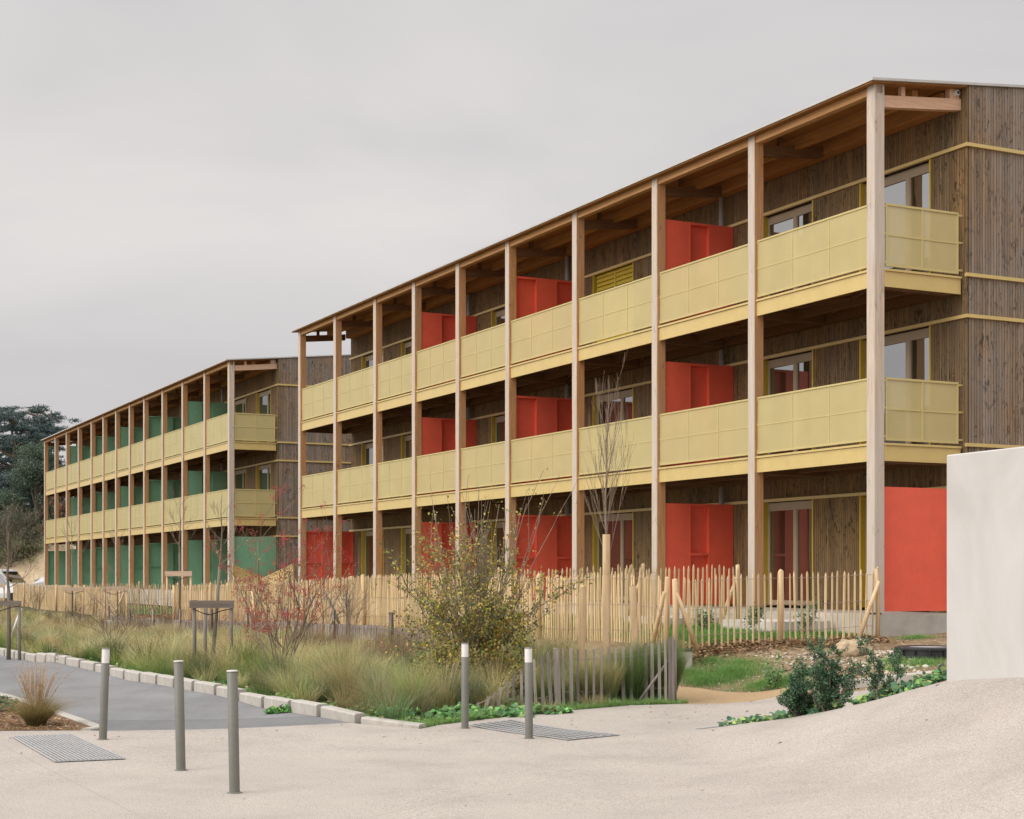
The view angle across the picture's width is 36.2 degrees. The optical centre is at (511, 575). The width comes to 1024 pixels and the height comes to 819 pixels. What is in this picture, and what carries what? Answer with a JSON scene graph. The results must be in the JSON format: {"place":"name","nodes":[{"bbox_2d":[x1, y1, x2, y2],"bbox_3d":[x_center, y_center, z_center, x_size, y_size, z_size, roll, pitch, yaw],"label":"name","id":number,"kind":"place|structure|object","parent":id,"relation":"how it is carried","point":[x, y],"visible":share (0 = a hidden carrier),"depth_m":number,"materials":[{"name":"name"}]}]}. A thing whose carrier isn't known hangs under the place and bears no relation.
{"place":"outdoors","nodes":[
{"label":"outdoors","id":0,"kind":"place"},
{"bbox_2d":[0,544,75,583],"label":"earth mound","id":1,"kind":"object","parent":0,"point":[20,568],"visible":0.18,"depth_m":104.55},
{"bbox_2d":[0,535,73,565],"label":"hedge shrub","id":2,"kind":"object","parent":1,"relation":"on","point":[26,549],"visible":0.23,"depth_m":105.75,"materials":[{"name":"green plant"}]},
{"bbox_2d":[0,655,348,730],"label":"road","id":3,"kind":"structure","parent":0,"point":[133,705],"depth_m":21.41,"materials":[{"name":"asphalt"}]},
{"bbox_2d":[0,598,946,730],"bbox_3d":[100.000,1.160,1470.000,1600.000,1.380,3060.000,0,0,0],"label":"ground","id":4,"kind":"structure","parent":0,"point":[881,645],"depth_m":24.81,"materials":[{"name":"soil"}]},
{"bbox_2d":[0,601,20,659],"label":"tree support","id":5,"kind":"object","parent":4,"relation":"on","point":[18,603],"visible":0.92,"depth_m":33.02,"materials":[{"name":"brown wood"}]},
{"bbox_2d":[0,472,33,546],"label":"pine tree","id":6,"kind":"object","parent":4,"relation":"on","point":[3,484],"visible":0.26,"depth_m":115.27,"materials":[{"name":"green plant"}]},
{"bbox_2d":[0,520,39,659],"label":"young tree","id":7,"kind":"object","parent":4,"relation":"on","point":[8,653],"visible":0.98,"depth_m":33.18,"materials":[{"name":"brown plant"}]},
{"bbox_2d":[0,498,41,566],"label":"bare tree","id":8,"kind":"object","parent":4,"relation":"on","point":[3,529],"visible":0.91,"depth_m":104.79,"materials":[{"name":"green plant"}]},
{"bbox_2d":[0,569,41,600],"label":"parked car","id":9,"kind":"object","parent":4,"relation":"on","point":[14,576],"visible":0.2,"depth_m":81.18,"materials":[{"name":"white paint"}]},
{"bbox_2d":[0,494,53,566],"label":"bare tree","id":10,"kind":"object","parent":4,"relation":"on","point":[24,522],"visible":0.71,"depth_m":105.99,"materials":[{"name":"brown plant"}]},
{"bbox_2d":[0,408,65,516],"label":"cedar tree","id":11,"kind":"object","parent":4,"relation":"on","point":[13,419],"visible":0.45,"depth_m":117.24,"materials":[{"name":"green plant"}]},
{"bbox_2d":[0,439,75,543],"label":"pine tree","id":12,"kind":"object","parent":4,"relation":"on","point":[29,476],"visible":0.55,"depth_m":111.80,"materials":[{"name":"green plant"}]},
{"bbox_2d":[0,404,82,521],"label":"cedar tree","id":13,"kind":"object","parent":4,"relation":"on","point":[42,423],"visible":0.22,"depth_m":120.49,"materials":[{"name":"green plant"}]},
{"bbox_2d":[0,696,89,730],"bbox_3d":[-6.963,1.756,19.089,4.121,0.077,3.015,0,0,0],"label":"bark mulch","id":14,"kind":"object","parent":4,"relation":"on","point":[44,727],"visible":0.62,"depth_m":18.44,"materials":[{"name":"brown wood"}]},
{"bbox_2d":[1,656,95,725],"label":"grass clump","id":15,"kind":"object","parent":14,"relation":"on","point":[38,712],"visible":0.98,"depth_m":18.39,"materials":[{"name":"plant"}]},
{"bbox_2d":[0,692,98,730],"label":"kerb edging","id":16,"kind":"object","parent":4,"relation":"on","point":[94,726],"visible":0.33,"depth_m":19.10,"materials":[{"name":"concrete"}]},
{"bbox_2d":[33,496,65,533],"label":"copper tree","id":17,"kind":"object","parent":4,"relation":"on","point":[62,507],"visible":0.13,"depth_m":109.68,"materials":[{"name":"brown plant"}]},
{"bbox_2d":[0,583,121,615],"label":"paling fence","id":18,"kind":"object","parent":4,"relation":"on","point":[58,598],"visible":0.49,"depth_m":69.42,"materials":[{"name":"wood"}]},
{"bbox_2d":[71,563,139,641],"bbox_3d":[-9.496,0.741,37.009,1.588,2.108,1.355,0,0,11],"label":"bare shrub","id":19,"kind":"object","parent":4,"relation":"on","point":[100,613],"visible":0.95,"depth_m":37.06,"materials":[{"name":"brown plant"}]},
{"bbox_2d":[103,586,127,623],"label":"tree support","id":20,"kind":"object","parent":4,"relation":"on","point":[116,588],"visible":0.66,"depth_m":50.97,"materials":[{"name":"brown wood"}]},
{"bbox_2d":[93,578,158,633],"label":"bare shrub","id":21,"kind":"object","parent":4,"relation":"on","point":[134,609],"visible":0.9,"depth_m":43.90,"materials":[{"name":"brown plant"}]},
{"bbox_2d":[84,583,178,610],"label":"paling fence","id":22,"kind":"object","parent":4,"relation":"on","point":[176,584],"visible":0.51,"depth_m":66.34,"materials":[{"name":"wood"}]},
{"bbox_2d":[114,582,228,614],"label":"paling fence","id":23,"kind":"object","parent":4,"relation":"on","point":[148,599],"visible":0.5,"depth_m":58.84,"materials":[{"name":"wood"}]},
{"bbox_2d":[165,571,191,620],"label":"tree support","id":24,"kind":"object","parent":4,"relation":"on","point":[178,573],"visible":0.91,"depth_m":47.02,"materials":[{"name":"brown wood"}]},
{"bbox_2d":[163,488,196,619],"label":"young tree","id":25,"kind":"object","parent":4,"relation":"on","point":[180,532],"visible":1,"depth_m":47.28,"materials":[{"name":"brown plant"}]},
{"bbox_2d":[41,354,350,608],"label":"apartment building","id":26,"kind":"structure","parent":4,"relation":"on","point":[225,430],"depth_m":67.68,"materials":[{"name":"wood"}]},
{"bbox_2d":[234,468,245,517],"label":"window","id":27,"kind":"structure","parent":26,"relation":"in","point":[240,475],"depth_m":66.65,"materials":[{"name":"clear glass"}]},
{"bbox_2d":[234,397,245,441],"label":"window","id":28,"kind":"structure","parent":26,"relation":"in","point":[240,405],"depth_m":66.65,"materials":[{"name":"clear glass"}]},
{"bbox_2d":[232,565,262,598],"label":"ramp guard","id":29,"kind":"object","parent":26,"relation":"attached to","point":[243,573],"visible":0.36,"depth_m":60.69,"materials":[{"name":"yellow paint"}]},
{"bbox_2d":[256,463,270,517],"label":"window","id":30,"kind":"structure","parent":26,"relation":"in","point":[263,473],"depth_m":63.58,"materials":[{"name":"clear glass"}]},
{"bbox_2d":[256,388,270,442],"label":"window","id":31,"kind":"structure","parent":26,"relation":"in","point":[263,399],"depth_m":63.58,"materials":[{"name":"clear glass"}]},
{"bbox_2d":[189,600,233,658],"bbox_3d":[-5.340,1.122,28.160,0.791,1.355,0.580,0,0,0],"label":"tree support","id":32,"kind":"object","parent":4,"relation":"on","point":[195,604],"visible":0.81,"depth_m":27.92,"materials":[{"name":"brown wood"}]},
{"bbox_2d":[206,497,246,666],"bbox_3d":[-5.162,0.152,28.174,0.686,3.203,0.752,0,0,-28],"label":"young tree","id":33,"kind":"object","parent":4,"relation":"on","point":[217,598],"visible":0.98,"depth_m":28.08,"materials":[{"name":"brown plant"}]},
{"bbox_2d":[172,575,292,619],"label":"paling fence","id":34,"kind":"object","parent":4,"relation":"on","point":[231,588],"visible":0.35,"depth_m":52.39,"materials":[{"name":"wood"}]},
{"bbox_2d":[87,658,426,721],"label":"leafy plants","id":35,"kind":"object","parent":4,"relation":"on","point":[248,689],"visible":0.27,"depth_m":21.53,"materials":[{"name":"green plant"}]},
{"bbox_2d":[204,484,356,674],"bbox_3d":[-3.471,0.155,24.012,2.029,3.114,2.928,0,0,-32],"label":"berry shrub","id":36,"kind":"object","parent":4,"relation":"on","point":[297,604],"visible":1,"depth_m":24.11,"materials":[{"name":"brown plant"}]},
{"bbox_2d":[108,606,463,646],"bbox_3d":[-7.314,1.246,40.527,0.196,1.069,28.710,0,0,-27],"label":"palisade","id":37,"kind":"object","parent":4,"relation":"on","point":[333,625],"visible":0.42,"depth_m":34.19,"materials":[{"name":"wood"}]},
{"bbox_2d":[0,605,619,719],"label":"grass","id":38,"kind":"structure","parent":4,"relation":"on","point":[341,677],"depth_m":23.89,"materials":[{"name":"plant"}]},
{"bbox_2d":[45,592,594,691],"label":"dry stems","id":39,"kind":"object","parent":4,"relation":"on","point":[381,646],"visible":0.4,"depth_m":30.83,"materials":[{"name":"brown plant"}]},
{"bbox_2d":[272,573,405,618],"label":"paling fence","id":40,"kind":"object","parent":4,"relation":"on","point":[342,585],"visible":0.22,"depth_m":43.27,"materials":[{"name":"wood"}]},
{"bbox_2d":[332,561,381,639],"bbox_3d":[-3.283,0.314,32.669,1.036,2.052,1.343,0,0,-16],"label":"bare shrub","id":41,"kind":"object","parent":4,"relation":"on","point":[348,610],"visible":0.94,"depth_m":32.64,"materials":[{"name":"red plant"}]},
{"bbox_2d":[95,660,693,728],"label":"grass","id":42,"kind":"structure","parent":4,"relation":"on","point":[442,721],"depth_m":20.28,"materials":[{"name":"plant"}]},
{"bbox_2d":[173,572,669,647],"bbox_3d":[-4.321,0.758,37.843,0.193,1.665,30.240,0,0,-26],"label":"paling fence","id":43,"kind":"object","parent":4,"relation":"on","point":[594,604],"visible":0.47,"depth_m":31.23,"materials":[{"name":"wood"}]},
{"bbox_2d":[349,567,500,623],"bbox_3d":[-2.067,0.532,37.980,3.998,1.487,0.178,0,0,-26],"label":"paling fence","id":44,"kind":"object","parent":4,"relation":"on","point":[498,573],"visible":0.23,"depth_m":37.50,"materials":[{"name":"wood"}]},
{"bbox_2d":[322,701,572,720],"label":"leafy plants","id":45,"kind":"object","parent":4,"relation":"on","point":[446,711],"visible":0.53,"depth_m":19.27,"materials":[{"name":"green plant"}]},
{"bbox_2d":[379,468,596,699],"bbox_3d":[-0.718,0.171,22.126,2.973,3.324,2.697,0,0,-36],"label":"autumn shrub","id":46,"kind":"object","parent":4,"relation":"on","point":[479,629],"visible":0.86,"depth_m":21.70,"materials":[{"name":"green plant"}]},
{"bbox_2d":[474,563,644,627],"bbox_3d":[1.015,0.473,31.807,3.973,1.469,0.167,0,0,-27],"label":"paling fence","id":47,"kind":"object","parent":4,"relation":"on","point":[642,568],"visible":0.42,"depth_m":32.03,"materials":[{"name":"wood"}]},
{"bbox_2d":[476,637,676,707],"bbox_3d":[0.765,1.306,20.453,3.151,0.974,0.601,0,0,-32],"label":"stake fence","id":48,"kind":"object","parent":4,"relation":"on","point":[672,676],"visible":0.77,"depth_m":20.84,"materials":[{"name":"wood"}]},
{"bbox_2d":[578,584,585,667],"bbox_3d":[1.020,0.912,22.950,0.129,1.582,0.110,0,0,0],"label":"tree stake","id":49,"kind":"object","parent":4,"relation":"on","point":[582,621],"visible":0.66,"depth_m":22.90,"materials":[{"name":"brown wood"}]},
{"bbox_2d":[565,655,629,703],"bbox_3d":[1.137,1.398,21.166,0.982,0.685,0.966,0,0,0],"label":"grass clump","id":50,"kind":"object","parent":4,"relation":"on","point":[614,685],"visible":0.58,"depth_m":20.96,"materials":[{"name":"plant"}]},
{"bbox_2d":[602,534,609,659],"bbox_3d":[1.390,0.488,23.100,0.120,2.188,0.117,0,0,0],"label":"trunk wrap","id":51,"kind":"object","parent":4,"relation":"on","point":[606,599],"visible":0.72,"depth_m":23.05,"materials":[{"name":"fabric"}]},
{"bbox_2d":[582,350,634,550],"bbox_3d":[1.454,-0.839,23.109,0.725,4.984,0.585,0,0,43],"label":"young tree","id":52,"kind":"object","parent":4,"relation":"on","point":[610,493],"visible":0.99,"depth_m":23.11,"materials":[{"name":"brown plant"}]},
{"bbox_2d":[595,644,666,702],"bbox_3d":[1.619,1.333,21.499,1.111,0.831,1.068,0,0,0],"label":"grass clump","id":53,"kind":"object","parent":4,"relation":"on","point":[637,687],"visible":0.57,"depth_m":21.26,"materials":[{"name":"plant"}]},
{"bbox_2d":[629,584,638,651],"bbox_3d":[1.783,0.923,22.950,0.139,1.603,0.110,0,0,0],"label":"tree stake","id":54,"kind":"object","parent":4,"relation":"on","point":[633,610],"visible":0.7,"depth_m":22.90,"materials":[{"name":"brown wood"}]},
{"bbox_2d":[556,563,739,639],"bbox_3d":[2.554,0.508,28.729,3.952,1.483,0.157,0,0,-27],"label":"paling fence","id":55,"kind":"object","parent":4,"relation":"on","point":[737,583],"visible":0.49,"depth_m":29.07,"materials":[{"name":"wood"}]},
{"bbox_2d":[614,635,687,700],"bbox_3d":[1.944,1.284,21.796,1.163,0.954,1.155,0,0,0],"label":"grass clump","id":56,"kind":"object","parent":4,"relation":"on","point":[656,682],"visible":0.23,"depth_m":21.60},
{"bbox_2d":[291,77,1023,636],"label":"apartment building","id":57,"kind":"structure","parent":4,"relation":"on","point":[807,321],"depth_m":32.18,"materials":[{"name":"wood"}]},
{"bbox_2d":[362,529,383,592],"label":"window","id":58,"kind":"structure","parent":57,"relation":"in","point":[367,536],"depth_m":53.18,"materials":[{"name":"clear glass"}]},
{"bbox_2d":[362,439,383,501],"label":"window","id":59,"kind":"structure","parent":57,"relation":"in","point":[367,449],"depth_m":53.18,"materials":[{"name":"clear glass"}]},
{"bbox_2d":[401,528,411,594],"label":"window","id":60,"kind":"structure","parent":57,"relation":"in","point":[406,533],"depth_m":50.14,"materials":[{"name":"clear glass"}]},
{"bbox_2d":[401,435,411,497],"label":"window","id":61,"kind":"structure","parent":57,"relation":"in","point":[406,441],"depth_m":50.19,"materials":[{"name":"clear glass"}]},
{"bbox_2d":[491,522,504,586],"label":"window","id":62,"kind":"structure","parent":57,"relation":"in","point":[499,532],"depth_m":44.19,"materials":[{"name":"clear glass"}]},
{"bbox_2d":[491,415,504,486],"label":"window","id":63,"kind":"structure","parent":57,"relation":"in","point":[497,423],"depth_m":44.18,"materials":[{"name":"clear glass"}]},
{"bbox_2d":[491,309,504,370],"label":"window","id":64,"kind":"structure","parent":57,"relation":"in","point":[497,317],"depth_m":44.19,"materials":[{"name":"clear glass"}]},
{"bbox_2d":[593,512,633,600],"bbox_3d":[2.596,-0.456,38.286,0.331,2.120,1.961,0,0,-27],"label":"window","id":65,"kind":"structure","parent":57,"relation":"in","point":[622,549],"depth_m":38.30,"materials":[{"name":"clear glass"}]},
{"bbox_2d":[593,387,633,474],"bbox_3d":[2.596,-3.381,38.286,0.331,2.205,1.961,0,0,-27],"label":"window","id":66,"kind":"structure","parent":57,"relation":"in","point":[628,399],"depth_m":38.30,"materials":[{"name":"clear glass"}]},
{"bbox_2d":[593,262,633,342],"bbox_3d":[2.596,-6.352,38.286,0.331,2.231,1.961,0,0,-27],"label":"window","id":67,"kind":"structure","parent":57,"relation":"in","point":[623,275],"depth_m":38.32,"materials":[{"name":"wood"}]},
{"bbox_2d":[763,499,812,605],"bbox_3d":[5.742,-0.456,31.978,0.331,2.120,1.707,0,0,-27],"label":"window","id":68,"kind":"structure","parent":57,"relation":"in","point":[787,526],"depth_m":32.08,"materials":[{"name":"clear glass"}]},
{"bbox_2d":[763,350,812,454],"bbox_3d":[5.742,-3.381,31.978,0.331,2.205,1.707,0,0,-27],"label":"window","id":69,"kind":"structure","parent":57,"relation":"in","point":[791,373],"depth_m":32.08,"materials":[{"name":"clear glass"}]},
{"bbox_2d":[763,200,812,297],"bbox_3d":[5.742,-6.349,31.978,0.331,2.226,1.707,0,0,-27],"label":"window","id":70,"kind":"structure","parent":57,"relation":"in","point":[803,215],"depth_m":32.08,"materials":[{"name":"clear glass"}]},
{"bbox_2d":[859,496,866,606],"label":"window","id":71,"kind":"structure","parent":57,"relation":"in","point":[862,499],"depth_m":29.86,"materials":[{"name":"yellow glass"}]},
{"bbox_2d":[859,325,930,444],"bbox_3d":[7.201,-3.381,29.051,0.331,2.205,1.972,0,0,-27],"label":"window","id":72,"kind":"structure","parent":57,"relation":"in","point":[907,355],"depth_m":28.89,"materials":[{"name":"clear glass"}]},
{"bbox_2d":[859,159,930,272],"bbox_3d":[7.201,-6.349,29.051,0.331,2.226,1.972,0,0,-27],"label":"window","id":73,"kind":"structure","parent":57,"relation":"in","point":[910,187],"depth_m":28.79,"materials":[{"name":"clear glass"}]},
{"bbox_2d":[641,638,694,690],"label":"grass clump","id":74,"kind":"object","parent":4,"relation":"on","point":[681,670],"visible":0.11,"depth_m":21.76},
{"bbox_2d":[759,653,784,689],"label":"tall weed","id":75,"kind":"object","parent":4,"relation":"on","point":[768,677],"visible":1,"depth_m":22.26,"materials":[{"name":"green plant"}]},
{"bbox_2d":[672,567,879,651],"bbox_3d":[4.288,0.580,25.149,4.057,1.458,0.154,0,0,-27],"label":"paling fence","id":76,"kind":"object","parent":4,"relation":"on","point":[686,620],"visible":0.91,"depth_m":25.11,"materials":[{"name":"wood"}]},
{"bbox_2d":[723,619,829,631],"bbox_3d":[4.478,1.007,27.752,1.616,0.424,1.590,0,0,-27],"label":"garden step","id":77,"kind":"object","parent":4,"relation":"on","point":[774,624],"visible":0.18,"depth_m":27.31,"materials":[{"name":"white concrete"}]},
{"bbox_2d":[671,633,904,665],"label":"leaf litter","id":78,"kind":"object","parent":4,"relation":"on","point":[712,649],"visible":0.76,"depth_m":24.82,"materials":[{"name":"brown plant"}]},
{"bbox_2d":[776,657,817,716],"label":"evergreen shrub","id":79,"kind":"object","parent":4,"relation":"on","point":[800,700],"visible":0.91,"depth_m":16.61,"materials":[{"name":"green plant"}]},
{"bbox_2d":[793,595,821,633],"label":"garden shrub","id":80,"kind":"object","parent":4,"relation":"on","point":[810,618],"visible":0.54,"depth_m":26.77,"materials":[{"name":"green plant"}]},
{"bbox_2d":[679,633,946,693],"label":"grass","id":81,"kind":"structure","parent":4,"relation":"on","point":[732,670],"depth_m":23.18,"materials":[{"name":"plant"}]},
{"bbox_2d":[680,650,946,696],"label":"gravel","id":82,"kind":"structure","parent":4,"relation":"on","point":[877,653],"depth_m":22.93,"materials":[{"name":"gravel"}]},
{"bbox_2d":[717,664,946,726],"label":"leafy plants","id":83,"kind":"object","parent":4,"relation":"on","point":[939,674],"visible":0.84,"depth_m":15.83,"materials":[{"name":"green plant"}]},
{"bbox_2d":[791,634,875,712],"bbox_3d":[3.318,1.031,16.390,0.853,0.872,0.731,0,0,0],"label":"evergreen shrub","id":84,"kind":"object","parent":4,"relation":"on","point":[827,684],"visible":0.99,"depth_m":16.35,"materials":[{"name":"green plant"}]},
{"bbox_2d":[835,638,873,657],"bbox_3d":[5.040,1.118,23.110,0.533,0.378,0.581,0,0,39],"label":"boulder","id":85,"kind":"object","parent":4,"relation":"on","point":[851,644],"visible":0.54,"depth_m":22.93,"materials":[{"name":"stone"}]},
{"bbox_2d":[814,670,933,692],"bbox_3d":[6.246,1.310,20.827,4.501,0.726,0.146,0,0,-4],"label":"kerb edging","id":86,"kind":"object","parent":4,"relation":"on","point":[907,677],"depth_m":20.68,"materials":[{"name":"concrete"}]},
{"bbox_2d":[856,647,906,698],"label":"evergreen shrub","id":87,"kind":"object","parent":4,"relation":"on","point":[874,679],"visible":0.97,"depth_m":15.69,"materials":[{"name":"green plant"}]},
{"bbox_2d":[894,645,946,659],"bbox_3d":[6.000,1.116,22.600,1.060,0.190,1.060,0,0,0],"label":"manhole ring","id":88,"kind":"object","parent":4,"relation":"on","point":[935,652],"visible":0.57,"depth_m":22.20,"materials":[{"name":"black plastic"}]},
{"bbox_2d":[947,446,1023,681],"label":"concrete wall","id":89,"kind":"structure","parent":4,"relation":"on","point":[985,564],"depth_m":13.99,"materials":[{"name":"concrete"}]},
{"bbox_2d":[122,605,868,644],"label":"lawn grass","id":90,"kind":"structure","parent":0,"point":[724,631],"depth_m":27.11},
{"bbox_2d":[0,677,1023,818],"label":"pavement","id":91,"kind":"structure","parent":0,"point":[958,753],"depth_m":13.43,"materials":[{"name":"concrete"}]},
{"bbox_2d":[12,734,125,761],"bbox_3d":[-4.568,1.750,16.025,0.652,0.015,2.624,0,0,-26],"label":"floor grating","id":92,"kind":"object","parent":91,"relation":"on","point":[62,747],"visible":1,"depth_m":15.86,"materials":[{"name":"metal"}]},
{"bbox_2d":[97,648,109,739],"bbox_3d":[-4.380,1.271,16.850,0.120,0.985,0.120,2,0,0],"label":"bollard","id":93,"kind":"object","parent":91,"relation":"on","point":[104,692],"visible":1,"depth_m":16.81,"materials":[{"name":"metal"}]},
{"bbox_2d":[173,660,187,770],"bbox_3d":[-2.998,1.262,14.150,0.120,0.991,0.120,-1,0,0],"label":"bollard","id":94,"kind":"object","parent":91,"relation":"on","point":[179,713],"visible":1,"depth_m":14.11,"materials":[{"name":"metal"}]},
{"bbox_2d":[227,670,241,793],"bbox_3d":[-2.247,1.259,12.650,0.120,0.991,0.120,-1,0,0],"label":"bollard","id":95,"kind":"object","parent":91,"relation":"on","point":[233,730],"visible":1,"depth_m":12.61,"materials":[{"name":"metal"}]},
{"bbox_2d":[460,643,469,728],"bbox_3d":[-0.543,1.270,18.100,0.120,0.985,0.120,0,0,0],"label":"bollard","id":96,"kind":"object","parent":91,"relation":"on","point":[464,685],"visible":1,"depth_m":18.06,"materials":[{"name":"metal"}]},
{"bbox_2d":[524,647,533,738],"bbox_3d":[0.181,1.269,16.950,0.120,0.985,0.120,0,0,0],"label":"bollard","id":97,"kind":"object","parent":91,"relation":"on","point":[528,697],"visible":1,"depth_m":16.91,"materials":[{"name":"metal"}]},
{"bbox_2d":[469,719,619,739],"bbox_3d":[0.294,1.753,17.825,0.754,0.038,2.230,0,0,-34],"label":"floor grating","id":98,"kind":"object","parent":91,"relation":"on","point":[513,726],"visible":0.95,"depth_m":17.78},
{"bbox_2d":[0,0,1023,504],"label":"sky","id":99,"kind":"structure","parent":0,"point":[187,187],"materials":[{"name":"grey"}]},
{"bbox_2d":[677,686,787,703],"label":"path","id":100,"kind":"structure","parent":0,"point":[702,696],"depth_m":22.19,"materials":[{"name":"sand"}]},
{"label":"kerb footing","id":101,"kind":"structure","parent":0,"visible":0},
{"bbox_2d":[140,672,163,683],"bbox_3d":[-5.810,1.696,25.324,0.150,0.235,0.825,0,0,-29],"label":"kerb stone","id":102,"kind":"object","parent":101,"relation":"on","point":[148,677],"visible":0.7,"depth_m":25.25,"materials":[{"name":"concrete"}]},
{"bbox_2d":[194,681,223,694],"bbox_3d":[-4.425,1.679,22.870,0.150,0.235,0.825,0,0,-31],"label":"kerb stone","id":103,"kind":"object","parent":101,"relation":"on","point":[205,687],"visible":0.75,"depth_m":22.77,"materials":[{"name":"concrete"}]},
{"bbox_2d":[239,692,266,707],"bbox_3d":[-3.479,1.727,21.244,0.150,0.235,0.825,0,0,-30],"label":"kerb stone","id":104,"kind":"object","parent":101,"relation":"on","point":[255,699],"visible":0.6,"depth_m":21.16,"materials":[{"name":"concrete"}]},
{"bbox_2d":[264,696,294,711],"bbox_3d":[-3.009,1.714,20.430,0.150,0.235,0.825,0,0,-30],"label":"kerb stone","id":105,"kind":"object","parent":101,"relation":"on","point":[275,701],"visible":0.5,"depth_m":20.43,"materials":[{"name":"concrete"}]},
{"bbox_2d":[291,699,327,716],"bbox_3d":[-2.539,1.698,19.616,0.150,0.235,0.825,0,0,-30],"label":"kerb stone","id":106,"kind":"object","parent":101,"relation":"on","point":[305,707],"visible":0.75,"depth_m":19.52,"materials":[{"name":"concrete"}]},
{"bbox_2d":[321,705,365,723],"bbox_3d":[-2.033,1.709,18.835,0.150,0.235,0.823,0,0,-36],"label":"kerb stone","id":107,"kind":"object","parent":101,"relation":"on","point":[338,713],"visible":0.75,"depth_m":18.74,"materials":[{"name":"concrete"}]},
{"bbox_2d":[361,716,425,728],"bbox_3d":[-1.383,1.754,18.247,0.804,0.190,0.150,0,0,29],"label":"kerb stone","id":108,"kind":"object","parent":101,"relation":"on","point":[380,721],"visible":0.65,"depth_m":18.21,"materials":[{"name":"concrete"}]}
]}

